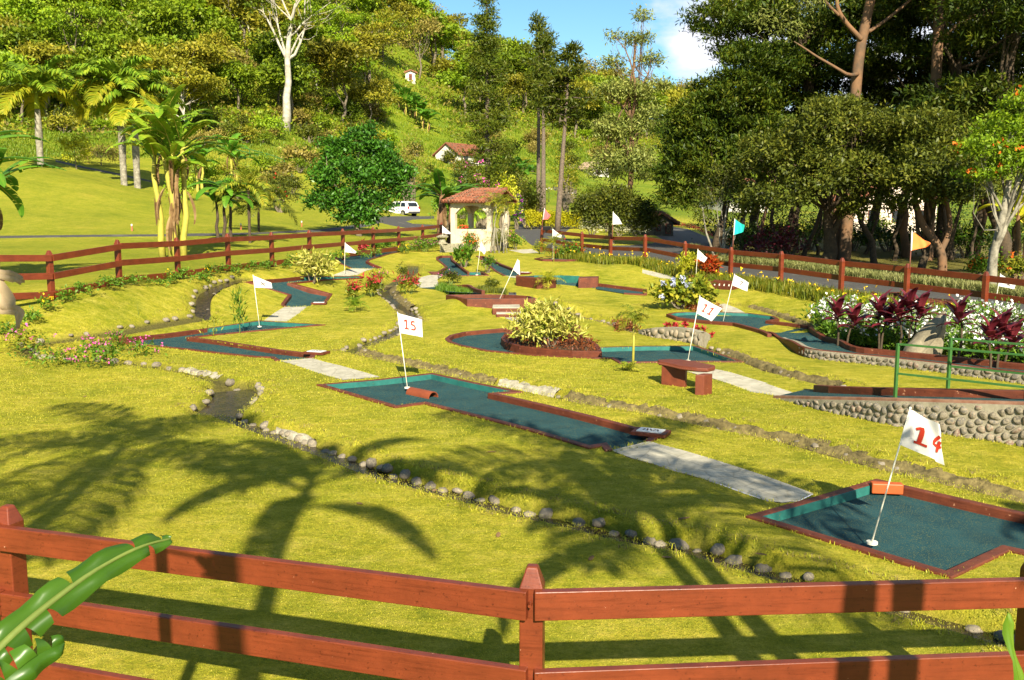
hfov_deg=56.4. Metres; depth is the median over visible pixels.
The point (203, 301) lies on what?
stream water
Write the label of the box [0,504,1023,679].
ranch fence
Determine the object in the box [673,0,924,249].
cypress tree
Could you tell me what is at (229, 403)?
stream water
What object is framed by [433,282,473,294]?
bedding grass
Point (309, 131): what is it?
hillside shrub
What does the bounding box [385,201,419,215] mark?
parked car
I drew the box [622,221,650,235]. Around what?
variegated shrub
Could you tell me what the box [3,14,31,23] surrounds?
hillside tree
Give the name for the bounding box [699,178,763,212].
house
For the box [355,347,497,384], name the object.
mortar edging
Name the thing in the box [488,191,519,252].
staked palm
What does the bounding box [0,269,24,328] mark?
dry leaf
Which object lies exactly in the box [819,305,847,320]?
daisy plant
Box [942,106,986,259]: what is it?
wood tree
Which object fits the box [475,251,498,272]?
rose bush
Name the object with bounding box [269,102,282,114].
hillside shrub
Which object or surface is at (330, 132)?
hillside shrub
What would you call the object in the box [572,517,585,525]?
stone
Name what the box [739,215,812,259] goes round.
undergrowth shrub
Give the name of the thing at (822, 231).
undergrowth shrub
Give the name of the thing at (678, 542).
stone
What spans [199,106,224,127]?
hillside shrub
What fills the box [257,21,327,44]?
hillside tree
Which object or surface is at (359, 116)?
hillside shrub
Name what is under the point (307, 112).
hillside shrub
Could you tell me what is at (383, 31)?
hillside tree
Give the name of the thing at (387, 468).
stone
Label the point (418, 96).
banana plant
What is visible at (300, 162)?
hillside shrub
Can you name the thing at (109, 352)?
periwinkle
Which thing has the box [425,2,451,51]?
hillside tree
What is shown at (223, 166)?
hillside shrub
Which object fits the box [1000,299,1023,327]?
daisy plant
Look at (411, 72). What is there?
shed
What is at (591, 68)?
hillside tree
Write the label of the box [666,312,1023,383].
putting lane
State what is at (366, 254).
bedding plant
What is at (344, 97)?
hillside shrub
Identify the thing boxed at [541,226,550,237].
flood light
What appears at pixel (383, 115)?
hillside shrub
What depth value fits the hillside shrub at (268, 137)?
133.82 m
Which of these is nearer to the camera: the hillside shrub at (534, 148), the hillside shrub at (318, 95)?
the hillside shrub at (318, 95)
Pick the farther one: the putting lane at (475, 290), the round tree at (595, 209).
the round tree at (595, 209)
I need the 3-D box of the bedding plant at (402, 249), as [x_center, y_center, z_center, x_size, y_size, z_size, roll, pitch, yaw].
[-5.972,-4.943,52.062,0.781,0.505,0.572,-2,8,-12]
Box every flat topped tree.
[18,0,131,92]
[131,54,228,120]
[302,4,367,88]
[311,0,431,81]
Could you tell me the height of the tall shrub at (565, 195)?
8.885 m
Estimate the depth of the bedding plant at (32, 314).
26.05 m
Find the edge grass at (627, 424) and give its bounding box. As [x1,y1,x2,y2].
[105,262,1020,578]
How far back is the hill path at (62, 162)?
95.18 m
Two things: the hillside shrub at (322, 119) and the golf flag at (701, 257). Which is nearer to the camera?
the golf flag at (701, 257)
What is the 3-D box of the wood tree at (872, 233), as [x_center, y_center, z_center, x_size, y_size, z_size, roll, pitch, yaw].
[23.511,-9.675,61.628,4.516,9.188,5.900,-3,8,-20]
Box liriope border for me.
[687,243,1023,296]
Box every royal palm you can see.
[0,54,91,167]
[66,55,166,185]
[77,70,188,188]
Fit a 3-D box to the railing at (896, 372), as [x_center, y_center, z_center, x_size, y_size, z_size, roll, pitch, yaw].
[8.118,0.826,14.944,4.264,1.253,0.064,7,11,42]
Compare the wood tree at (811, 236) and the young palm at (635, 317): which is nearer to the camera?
the young palm at (635, 317)
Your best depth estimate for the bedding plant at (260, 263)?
38.14 m
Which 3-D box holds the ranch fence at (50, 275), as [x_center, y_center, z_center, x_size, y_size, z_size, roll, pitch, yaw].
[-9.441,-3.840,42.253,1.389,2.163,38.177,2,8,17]
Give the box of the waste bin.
[497,241,504,250]
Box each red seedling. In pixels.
[662,322,671,326]
[671,322,679,326]
[681,321,689,327]
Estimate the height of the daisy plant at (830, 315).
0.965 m
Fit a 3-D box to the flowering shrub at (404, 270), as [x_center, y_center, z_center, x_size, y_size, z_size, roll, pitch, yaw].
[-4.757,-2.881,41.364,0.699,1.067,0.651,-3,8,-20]
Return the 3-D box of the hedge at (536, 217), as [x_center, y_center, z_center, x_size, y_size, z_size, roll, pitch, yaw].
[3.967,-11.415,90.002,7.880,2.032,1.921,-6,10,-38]
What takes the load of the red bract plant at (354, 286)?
on the lawn at (72, 200)
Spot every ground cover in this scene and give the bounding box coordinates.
[504,324,600,350]
[611,316,643,331]
[671,297,722,311]
[675,222,729,244]
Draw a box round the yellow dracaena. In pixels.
[542,232,565,261]
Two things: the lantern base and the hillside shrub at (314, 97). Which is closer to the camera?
the lantern base
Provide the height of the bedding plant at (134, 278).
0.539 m
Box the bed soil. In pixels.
[814,326,1023,363]
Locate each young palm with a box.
[343,294,369,310]
[484,226,519,250]
[533,268,565,288]
[616,304,649,369]
[616,361,639,370]
[849,295,870,306]
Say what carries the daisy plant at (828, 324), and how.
on the bed soil
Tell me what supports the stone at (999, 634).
on the lawn at (72, 200)
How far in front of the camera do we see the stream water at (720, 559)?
11.86 m
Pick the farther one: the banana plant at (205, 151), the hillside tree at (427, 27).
the hillside tree at (427, 27)
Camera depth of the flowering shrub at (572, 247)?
51.97 m
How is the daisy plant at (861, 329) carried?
on the bed soil
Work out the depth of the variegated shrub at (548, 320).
24.98 m
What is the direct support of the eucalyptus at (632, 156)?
on the lawn at (72, 200)
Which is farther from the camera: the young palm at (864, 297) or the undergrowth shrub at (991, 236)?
the undergrowth shrub at (991, 236)
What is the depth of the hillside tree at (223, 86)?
140.89 m
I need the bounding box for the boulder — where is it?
[903,311,946,354]
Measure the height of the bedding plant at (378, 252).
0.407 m
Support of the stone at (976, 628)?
on the lawn at (72, 200)
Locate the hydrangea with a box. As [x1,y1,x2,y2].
[642,269,724,308]
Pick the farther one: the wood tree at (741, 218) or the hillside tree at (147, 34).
the hillside tree at (147, 34)
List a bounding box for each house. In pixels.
[432,142,484,165]
[578,162,608,176]
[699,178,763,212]
[832,185,936,232]
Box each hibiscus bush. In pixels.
[963,245,1002,281]
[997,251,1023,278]
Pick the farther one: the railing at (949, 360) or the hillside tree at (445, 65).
the hillside tree at (445, 65)
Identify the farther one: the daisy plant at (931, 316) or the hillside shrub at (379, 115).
the hillside shrub at (379, 115)
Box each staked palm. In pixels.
[478,190,511,252]
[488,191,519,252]
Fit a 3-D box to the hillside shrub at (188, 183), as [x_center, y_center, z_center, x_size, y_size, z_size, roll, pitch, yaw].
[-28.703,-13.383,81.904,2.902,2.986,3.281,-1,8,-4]
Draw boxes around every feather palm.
[207,166,286,242]
[212,179,300,231]
[419,168,449,188]
[446,205,498,226]
[519,178,549,193]
[647,203,672,214]
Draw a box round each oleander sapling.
[198,315,224,335]
[229,286,248,332]
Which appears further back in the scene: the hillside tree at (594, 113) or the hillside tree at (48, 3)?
the hillside tree at (594, 113)
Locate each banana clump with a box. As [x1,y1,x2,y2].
[0,130,66,229]
[101,84,248,256]
[393,169,482,243]
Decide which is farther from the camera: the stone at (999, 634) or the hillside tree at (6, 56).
the hillside tree at (6, 56)
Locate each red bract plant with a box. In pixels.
[341,276,361,297]
[358,272,386,296]
[392,270,421,293]
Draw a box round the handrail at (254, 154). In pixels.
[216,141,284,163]
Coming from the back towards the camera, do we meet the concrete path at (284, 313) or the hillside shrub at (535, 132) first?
the hillside shrub at (535, 132)
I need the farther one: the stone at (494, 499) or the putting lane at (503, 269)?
the putting lane at (503, 269)
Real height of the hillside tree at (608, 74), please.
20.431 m
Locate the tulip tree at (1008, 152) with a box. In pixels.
[943,85,1023,285]
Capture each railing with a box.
[893,343,1023,397]
[946,338,1023,388]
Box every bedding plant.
[0,320,23,334]
[22,305,43,324]
[35,292,60,308]
[54,284,81,302]
[72,281,100,293]
[92,274,123,287]
[113,275,127,285]
[126,272,148,286]
[146,275,171,286]
[163,268,181,282]
[175,266,204,282]
[198,270,213,280]
[204,262,217,273]
[216,263,232,274]
[230,262,242,272]
[241,261,255,271]
[247,260,268,269]
[263,258,276,268]
[280,260,295,267]
[285,253,298,261]
[327,249,349,258]
[334,249,350,257]
[356,251,371,257]
[357,238,368,249]
[370,248,381,255]
[376,242,387,247]
[384,241,396,246]
[396,245,408,253]
[398,243,411,250]
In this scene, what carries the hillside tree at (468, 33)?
on the lawn at (72, 200)
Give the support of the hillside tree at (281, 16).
on the lawn at (72, 200)
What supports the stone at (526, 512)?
on the lawn at (72, 200)
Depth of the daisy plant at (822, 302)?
28.50 m
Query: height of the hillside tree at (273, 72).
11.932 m
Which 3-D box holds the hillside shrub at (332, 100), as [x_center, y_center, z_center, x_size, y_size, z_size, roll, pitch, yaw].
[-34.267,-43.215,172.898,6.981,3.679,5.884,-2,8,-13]
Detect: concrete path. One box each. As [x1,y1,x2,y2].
[265,307,304,320]
[281,358,378,379]
[335,268,370,275]
[418,275,443,287]
[512,249,537,252]
[613,441,811,501]
[642,270,676,278]
[687,369,791,394]
[719,304,744,312]
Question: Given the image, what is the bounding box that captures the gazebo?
[441,187,517,250]
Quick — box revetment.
[638,327,709,347]
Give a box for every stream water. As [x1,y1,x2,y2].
[195,280,246,319]
[197,389,258,416]
[216,417,1012,646]
[346,266,418,353]
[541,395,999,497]
[562,308,771,372]
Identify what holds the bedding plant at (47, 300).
on the lawn at (72, 200)
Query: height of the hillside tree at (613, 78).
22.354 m
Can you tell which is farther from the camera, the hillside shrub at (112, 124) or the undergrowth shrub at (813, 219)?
the hillside shrub at (112, 124)
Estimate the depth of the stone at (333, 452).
15.24 m
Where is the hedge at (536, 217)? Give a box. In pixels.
[524,208,582,228]
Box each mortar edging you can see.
[183,367,223,378]
[276,427,315,443]
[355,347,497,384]
[368,309,423,346]
[381,284,415,309]
[498,378,562,396]
[540,301,635,332]
[563,390,1023,502]
[719,348,845,385]
[748,304,817,326]
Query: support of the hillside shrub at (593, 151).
on the lawn at (72, 200)
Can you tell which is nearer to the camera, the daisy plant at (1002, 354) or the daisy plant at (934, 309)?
the daisy plant at (1002, 354)
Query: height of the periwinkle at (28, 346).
0.637 m
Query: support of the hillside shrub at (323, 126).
on the lawn at (72, 200)
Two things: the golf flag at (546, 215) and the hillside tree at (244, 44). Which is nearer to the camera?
the golf flag at (546, 215)
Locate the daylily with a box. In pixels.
[551,247,1023,329]
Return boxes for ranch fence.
[0,222,443,301]
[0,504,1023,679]
[539,227,1023,306]
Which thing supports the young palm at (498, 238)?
on the lawn at (72, 200)
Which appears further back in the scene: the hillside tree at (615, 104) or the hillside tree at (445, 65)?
the hillside tree at (615, 104)
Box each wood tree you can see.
[711,134,757,248]
[721,125,802,252]
[725,116,817,250]
[799,137,873,258]
[801,136,864,255]
[814,99,899,263]
[814,138,874,254]
[864,142,902,254]
[872,103,954,260]
[899,126,961,257]
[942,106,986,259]
[946,98,1014,258]
[970,141,1013,258]
[974,151,1023,256]
[994,120,1023,248]
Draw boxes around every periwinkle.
[0,327,44,352]
[1,322,55,346]
[6,336,61,364]
[24,346,87,367]
[46,339,86,365]
[67,340,109,366]
[77,333,120,350]
[77,335,112,360]
[87,340,129,367]
[101,326,135,353]
[125,335,166,358]
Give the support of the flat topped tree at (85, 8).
on the lawn at (72, 200)
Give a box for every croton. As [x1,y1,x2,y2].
[673,250,697,277]
[692,253,723,274]
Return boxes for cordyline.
[820,293,874,345]
[861,289,912,348]
[878,287,939,350]
[936,293,978,356]
[968,307,1023,367]
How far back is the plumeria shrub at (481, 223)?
75.77 m
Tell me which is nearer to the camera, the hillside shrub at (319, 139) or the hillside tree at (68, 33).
the hillside shrub at (319, 139)
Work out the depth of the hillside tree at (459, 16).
412.07 m
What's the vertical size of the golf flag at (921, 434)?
1.522 m
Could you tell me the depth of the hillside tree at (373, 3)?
240.67 m
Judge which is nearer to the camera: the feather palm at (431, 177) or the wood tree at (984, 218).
the wood tree at (984, 218)
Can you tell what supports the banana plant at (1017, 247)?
on the lawn at (72, 200)
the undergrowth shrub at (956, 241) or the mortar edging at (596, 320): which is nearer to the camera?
the mortar edging at (596, 320)
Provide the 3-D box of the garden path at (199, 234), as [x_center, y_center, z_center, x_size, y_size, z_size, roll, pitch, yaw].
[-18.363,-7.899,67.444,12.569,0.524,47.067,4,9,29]
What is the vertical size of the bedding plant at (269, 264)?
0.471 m
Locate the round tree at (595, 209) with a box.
[563,176,665,243]
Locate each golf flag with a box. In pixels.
[253,276,271,326]
[344,243,355,275]
[397,312,422,388]
[442,225,449,235]
[476,242,485,274]
[500,259,519,297]
[542,208,550,224]
[553,230,561,237]
[612,212,621,237]
[688,296,721,360]
[696,250,706,270]
[723,274,748,320]
[733,219,743,242]
[866,407,943,545]
[909,231,929,268]
[994,274,1014,307]
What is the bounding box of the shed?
[403,69,417,83]
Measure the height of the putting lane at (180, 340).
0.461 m
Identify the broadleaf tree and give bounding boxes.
[298,118,422,235]
[642,34,818,247]
[726,86,923,266]
[864,99,1020,274]
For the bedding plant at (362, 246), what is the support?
on the lawn at (72, 200)
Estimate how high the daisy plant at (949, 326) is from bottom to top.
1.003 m
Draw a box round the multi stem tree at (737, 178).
[688,162,764,257]
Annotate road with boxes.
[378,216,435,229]
[515,220,1023,310]
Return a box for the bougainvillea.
[509,193,525,228]
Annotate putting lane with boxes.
[111,320,329,370]
[245,276,362,306]
[316,373,670,453]
[335,246,408,270]
[426,284,484,293]
[428,256,489,275]
[445,325,743,374]
[446,294,536,323]
[476,256,531,277]
[516,275,646,295]
[534,256,614,261]
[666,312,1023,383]
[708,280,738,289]
[746,479,1023,578]
[773,385,1023,446]
[808,291,973,306]
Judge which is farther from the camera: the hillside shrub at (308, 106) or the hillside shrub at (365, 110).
the hillside shrub at (365, 110)
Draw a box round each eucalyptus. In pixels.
[580,3,678,229]
[742,0,944,260]
[921,0,1022,260]
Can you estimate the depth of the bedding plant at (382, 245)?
55.87 m
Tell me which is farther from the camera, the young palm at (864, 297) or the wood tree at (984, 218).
the wood tree at (984, 218)
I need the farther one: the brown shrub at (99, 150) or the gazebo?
the brown shrub at (99, 150)
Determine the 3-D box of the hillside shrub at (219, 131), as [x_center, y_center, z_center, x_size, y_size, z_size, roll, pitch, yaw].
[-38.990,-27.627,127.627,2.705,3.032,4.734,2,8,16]
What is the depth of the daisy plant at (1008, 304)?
27.50 m
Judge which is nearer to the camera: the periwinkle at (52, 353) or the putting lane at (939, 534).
the putting lane at (939, 534)
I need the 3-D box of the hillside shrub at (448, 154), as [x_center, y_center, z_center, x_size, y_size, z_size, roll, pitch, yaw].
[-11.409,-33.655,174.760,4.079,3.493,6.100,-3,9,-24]
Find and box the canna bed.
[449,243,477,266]
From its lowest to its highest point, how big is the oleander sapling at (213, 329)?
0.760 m
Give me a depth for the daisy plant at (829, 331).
26.56 m
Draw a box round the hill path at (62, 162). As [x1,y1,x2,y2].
[56,160,151,181]
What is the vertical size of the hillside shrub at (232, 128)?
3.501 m
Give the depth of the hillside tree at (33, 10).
173.29 m
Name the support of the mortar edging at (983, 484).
on the lawn at (72, 200)
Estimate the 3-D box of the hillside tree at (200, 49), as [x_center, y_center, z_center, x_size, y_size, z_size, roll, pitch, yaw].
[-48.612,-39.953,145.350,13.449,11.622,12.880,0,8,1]
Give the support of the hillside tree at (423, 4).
on the lawn at (72, 200)
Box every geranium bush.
[457,223,472,228]
[460,231,482,250]
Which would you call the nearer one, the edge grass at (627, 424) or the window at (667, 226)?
the edge grass at (627, 424)
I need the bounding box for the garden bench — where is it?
[658,359,714,394]
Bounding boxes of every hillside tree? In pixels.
[0,0,65,23]
[0,14,32,31]
[0,19,64,58]
[0,31,9,51]
[0,49,54,122]
[1,37,83,111]
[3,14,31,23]
[6,64,83,115]
[10,0,68,21]
[36,0,90,22]
[59,23,81,39]
[63,29,135,79]
[67,45,102,79]
[70,31,90,50]
[76,15,151,47]
[87,0,139,26]
[98,9,141,28]
[102,50,150,104]
[112,38,208,75]
[119,34,185,57]
[126,0,200,43]
[136,0,228,24]
[137,62,185,96]
[138,21,187,35]
[143,33,181,47]
[160,36,236,109]
[175,73,229,110]
[190,0,232,34]
[195,9,241,31]
[197,0,285,52]
[199,27,243,60]
[200,12,243,60]
[205,55,264,108]
[223,47,259,103]
[238,35,255,56]
[239,2,322,38]
[244,27,307,105]
[249,34,308,101]
[251,51,322,110]
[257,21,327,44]
[263,0,295,8]
[284,0,349,25]
[296,55,332,88]
[300,35,381,122]
[327,0,377,11]
[335,6,374,33]
[338,53,377,81]
[341,29,395,82]
[343,76,402,122]
[356,0,386,12]
[362,0,385,15]
[362,17,396,40]
[369,7,411,64]
[376,0,399,10]
[387,0,435,11]
[388,0,422,44]
[396,13,445,78]
[405,9,466,61]
[408,18,463,62]
[421,46,451,55]
[422,28,466,61]
[423,56,459,89]
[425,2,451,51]
[430,57,503,114]
[433,10,466,56]
[439,7,468,56]
[443,26,473,51]
[449,40,495,60]
[453,40,474,54]
[453,40,476,50]
[455,52,503,99]
[496,44,535,111]
[498,72,533,104]
[500,36,536,95]
[516,86,533,107]
[562,74,607,136]
[572,69,590,81]
[573,99,617,135]
[579,55,604,74]
[583,70,612,122]
[590,71,613,77]
[591,98,627,119]
[593,67,634,76]
[603,72,637,86]
[607,99,639,111]
[611,109,640,145]
[622,90,667,139]
[654,83,678,105]
[663,85,692,111]
[674,77,693,93]
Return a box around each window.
[665,224,670,233]
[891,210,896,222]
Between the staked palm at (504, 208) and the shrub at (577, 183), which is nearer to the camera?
the staked palm at (504, 208)
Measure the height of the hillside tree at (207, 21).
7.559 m
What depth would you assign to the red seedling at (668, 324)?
29.52 m
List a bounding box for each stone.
[35,338,44,343]
[151,362,161,367]
[189,404,196,410]
[202,399,209,404]
[204,389,213,395]
[225,379,234,386]
[235,413,242,418]
[260,421,268,428]
[284,430,289,436]
[294,434,302,441]
[307,439,316,446]
[327,450,336,454]
[347,456,356,461]
[359,461,365,466]
[366,457,376,468]
[376,464,382,470]
[382,463,392,472]
[388,474,397,478]
[399,469,410,478]
[411,477,421,484]
[424,481,435,488]
[437,487,447,492]
[452,488,462,493]
[463,491,474,498]
[474,498,484,501]
[488,495,499,504]
[511,507,520,511]
[523,510,535,516]
[539,508,552,518]
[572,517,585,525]
[592,517,605,527]
[609,530,619,535]
[625,529,636,537]
[643,536,655,544]
[654,540,668,546]
[668,538,688,549]
[710,543,724,555]
[725,555,741,564]
[754,563,771,571]
[779,572,791,577]
[802,572,813,580]
[810,443,818,447]
[965,625,982,633]
[993,630,1014,643]
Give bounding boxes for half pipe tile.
[406,387,437,398]
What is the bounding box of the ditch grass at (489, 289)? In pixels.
[474,284,508,294]
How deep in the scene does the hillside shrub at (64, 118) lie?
126.30 m
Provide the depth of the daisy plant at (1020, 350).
22.63 m
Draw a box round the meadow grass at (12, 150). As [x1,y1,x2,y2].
[0,95,664,172]
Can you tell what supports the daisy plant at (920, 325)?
on the bed soil
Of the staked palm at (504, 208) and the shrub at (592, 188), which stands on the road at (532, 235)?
the shrub at (592, 188)
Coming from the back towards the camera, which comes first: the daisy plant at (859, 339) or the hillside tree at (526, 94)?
the hillside tree at (526, 94)
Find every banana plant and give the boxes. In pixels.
[0,533,171,679]
[185,143,220,191]
[187,174,253,236]
[194,178,255,237]
[201,178,260,236]
[205,133,267,181]
[391,83,418,111]
[395,92,425,118]
[397,86,422,117]
[407,107,441,131]
[408,95,435,124]
[510,163,535,185]
[514,156,536,183]
[977,180,1023,278]
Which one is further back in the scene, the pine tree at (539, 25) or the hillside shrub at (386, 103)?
the hillside shrub at (386, 103)
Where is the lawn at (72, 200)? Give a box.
[0,0,1023,679]
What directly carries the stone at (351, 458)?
on the lawn at (72, 200)
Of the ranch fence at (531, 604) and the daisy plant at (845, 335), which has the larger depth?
the daisy plant at (845, 335)
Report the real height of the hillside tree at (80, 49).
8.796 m
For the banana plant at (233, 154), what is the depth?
94.53 m
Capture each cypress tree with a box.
[638,0,888,232]
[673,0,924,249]
[779,0,1001,249]
[783,0,956,245]
[790,0,1023,257]
[886,1,1023,254]
[891,0,1023,264]
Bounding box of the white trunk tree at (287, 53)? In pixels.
[244,0,356,131]
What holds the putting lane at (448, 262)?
on the lawn at (72, 200)
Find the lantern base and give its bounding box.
[436,235,462,251]
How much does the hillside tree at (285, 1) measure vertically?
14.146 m
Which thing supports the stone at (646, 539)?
on the lawn at (72, 200)
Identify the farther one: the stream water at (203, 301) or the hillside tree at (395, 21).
the hillside tree at (395, 21)
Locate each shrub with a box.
[42,110,91,132]
[44,105,70,129]
[54,131,93,168]
[65,104,97,118]
[72,139,126,164]
[79,115,93,131]
[89,116,110,129]
[94,116,114,129]
[98,118,124,129]
[162,173,196,197]
[182,112,206,126]
[188,127,217,145]
[189,162,225,186]
[197,110,220,130]
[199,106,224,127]
[211,123,230,140]
[215,160,240,175]
[219,119,238,135]
[226,127,241,140]
[233,111,249,126]
[236,123,265,142]
[239,125,247,140]
[246,110,289,135]
[248,152,281,171]
[251,165,277,184]
[255,129,276,142]
[259,156,298,176]
[260,127,281,136]
[260,167,282,179]
[260,170,301,212]
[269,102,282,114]
[274,137,321,166]
[280,171,308,193]
[287,156,311,172]
[288,246,340,283]
[290,94,319,107]
[290,120,334,142]
[291,105,311,127]
[291,144,319,168]
[295,92,325,105]
[296,105,317,121]
[297,88,334,105]
[297,100,318,115]
[298,144,310,150]
[309,110,332,128]
[311,136,323,147]
[316,117,335,132]
[316,127,335,139]
[318,91,341,109]
[331,92,354,108]
[331,97,363,117]
[341,112,369,122]
[345,120,359,126]
[354,104,369,116]
[358,100,384,116]
[368,105,397,120]
[369,111,390,120]
[369,266,393,285]
[370,125,391,141]
[372,98,393,108]
[377,104,395,122]
[382,129,399,145]
[394,261,409,281]
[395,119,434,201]
[406,139,427,156]
[407,235,438,251]
[416,181,432,189]
[424,162,435,174]
[428,179,456,234]
[437,266,461,284]
[440,147,458,164]
[446,163,479,218]
[448,154,476,177]
[457,159,503,227]
[482,131,505,140]
[491,171,522,227]
[495,160,540,221]
[500,293,589,346]
[507,230,527,248]
[514,175,547,227]
[520,128,548,142]
[523,139,536,150]
[527,142,536,153]
[529,126,552,144]
[531,239,547,253]
[547,147,588,211]
[549,238,588,255]
[550,139,578,151]
[556,151,590,168]
[556,160,585,202]
[559,137,577,145]
[572,125,596,139]
[573,181,608,204]
[577,218,604,234]
[587,137,611,149]
[587,141,617,159]
[605,224,630,235]
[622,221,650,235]
[689,210,747,243]
[726,219,771,250]
[728,214,791,249]
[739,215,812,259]
[746,203,808,237]
[754,217,823,254]
[785,215,821,249]
[788,203,822,240]
[800,216,860,251]
[851,217,877,250]
[852,220,893,246]
[855,212,895,232]
[855,213,911,251]
[873,224,922,254]
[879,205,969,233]
[913,201,989,244]
[922,210,981,256]
[954,218,992,258]
[967,218,1022,253]
[976,219,1023,256]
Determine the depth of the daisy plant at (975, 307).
27.10 m
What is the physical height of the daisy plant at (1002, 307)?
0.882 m
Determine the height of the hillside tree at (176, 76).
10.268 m
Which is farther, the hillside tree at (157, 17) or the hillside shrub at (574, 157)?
the hillside shrub at (574, 157)
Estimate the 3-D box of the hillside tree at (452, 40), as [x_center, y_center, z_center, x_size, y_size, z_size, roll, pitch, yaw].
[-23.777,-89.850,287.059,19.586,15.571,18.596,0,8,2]
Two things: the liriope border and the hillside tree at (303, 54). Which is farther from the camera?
the hillside tree at (303, 54)
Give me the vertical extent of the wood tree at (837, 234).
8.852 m
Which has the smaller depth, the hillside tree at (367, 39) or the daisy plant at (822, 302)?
the daisy plant at (822, 302)
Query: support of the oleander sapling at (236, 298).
on the lawn at (72, 200)
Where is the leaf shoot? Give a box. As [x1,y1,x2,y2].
[1002,611,1023,679]
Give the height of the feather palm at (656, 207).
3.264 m
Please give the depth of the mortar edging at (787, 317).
32.80 m
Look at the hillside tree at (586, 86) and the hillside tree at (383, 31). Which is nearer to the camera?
the hillside tree at (383, 31)
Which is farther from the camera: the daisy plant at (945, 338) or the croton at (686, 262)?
the croton at (686, 262)
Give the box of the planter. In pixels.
[501,331,601,356]
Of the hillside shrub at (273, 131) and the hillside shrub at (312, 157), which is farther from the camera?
the hillside shrub at (273, 131)
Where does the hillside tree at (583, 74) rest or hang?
on the lawn at (72, 200)
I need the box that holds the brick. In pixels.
[870,481,903,494]
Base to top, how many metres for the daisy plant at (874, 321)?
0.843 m
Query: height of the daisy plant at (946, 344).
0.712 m
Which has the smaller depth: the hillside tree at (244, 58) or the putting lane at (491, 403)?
the putting lane at (491, 403)
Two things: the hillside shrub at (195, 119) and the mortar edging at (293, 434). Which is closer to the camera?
the mortar edging at (293, 434)
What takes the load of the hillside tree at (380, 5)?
on the lawn at (72, 200)
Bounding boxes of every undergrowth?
[0,0,756,177]
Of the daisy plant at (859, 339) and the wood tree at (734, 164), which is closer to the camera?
the daisy plant at (859, 339)
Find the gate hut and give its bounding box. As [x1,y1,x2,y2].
[634,211,679,235]
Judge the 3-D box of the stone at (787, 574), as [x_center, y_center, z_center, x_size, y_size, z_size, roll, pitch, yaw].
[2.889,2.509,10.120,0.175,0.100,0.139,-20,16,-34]
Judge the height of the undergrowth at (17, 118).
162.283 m
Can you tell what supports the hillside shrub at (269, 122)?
on the lawn at (72, 200)
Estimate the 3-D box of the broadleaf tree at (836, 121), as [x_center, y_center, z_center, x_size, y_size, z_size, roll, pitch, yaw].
[16.048,-7.934,47.696,9.867,9.706,9.444,0,8,0]
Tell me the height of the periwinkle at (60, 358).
0.635 m
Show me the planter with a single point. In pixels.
(519, 347)
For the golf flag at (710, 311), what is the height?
1.583 m
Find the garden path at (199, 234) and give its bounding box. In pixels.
[0,220,381,237]
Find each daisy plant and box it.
[798,292,838,323]
[800,304,829,325]
[813,318,826,333]
[818,320,836,335]
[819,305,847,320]
[820,295,852,317]
[820,308,850,329]
[821,319,847,337]
[830,326,854,342]
[832,328,857,342]
[835,315,881,345]
[844,295,865,307]
[848,293,872,309]
[849,306,874,326]
[849,329,880,347]
[852,329,889,346]
[860,309,898,333]
[860,330,896,348]
[862,299,876,311]
[868,333,903,349]
[885,328,908,350]
[890,317,923,343]
[892,333,911,349]
[894,312,920,326]
[895,313,928,334]
[913,304,933,321]
[916,317,957,340]
[928,300,951,316]
[939,308,969,319]
[942,331,968,354]
[943,294,983,310]
[944,327,977,356]
[944,330,973,357]
[945,317,959,333]
[947,308,985,334]
[949,318,984,341]
[954,338,995,357]
[960,324,1002,357]
[962,297,990,308]
[964,301,990,318]
[964,314,984,329]
[966,305,980,319]
[969,300,996,317]
[969,307,997,329]
[972,330,1013,358]
[976,299,1001,322]
[976,343,1010,359]
[984,338,1021,359]
[991,296,1021,313]
[993,301,1022,319]
[993,341,1022,362]
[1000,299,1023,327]
[1011,346,1023,361]
[1016,333,1023,356]
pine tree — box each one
[447,0,526,213]
[515,9,558,212]
[521,30,565,220]
[526,38,601,230]
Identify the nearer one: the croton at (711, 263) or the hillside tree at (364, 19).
the croton at (711, 263)
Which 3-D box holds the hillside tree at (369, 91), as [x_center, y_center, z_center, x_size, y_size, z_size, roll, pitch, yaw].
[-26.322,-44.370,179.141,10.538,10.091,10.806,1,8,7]
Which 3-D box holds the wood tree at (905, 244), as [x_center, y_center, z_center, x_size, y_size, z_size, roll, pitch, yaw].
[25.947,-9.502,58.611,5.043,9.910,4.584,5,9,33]
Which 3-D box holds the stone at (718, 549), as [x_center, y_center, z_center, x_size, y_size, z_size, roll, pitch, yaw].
[2.298,2.342,10.686,0.179,0.112,0.178,-16,12,5]
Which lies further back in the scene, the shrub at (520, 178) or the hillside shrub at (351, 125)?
the hillside shrub at (351, 125)
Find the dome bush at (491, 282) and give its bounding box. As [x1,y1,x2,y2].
[485,276,501,286]
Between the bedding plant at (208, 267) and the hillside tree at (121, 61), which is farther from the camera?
the hillside tree at (121, 61)

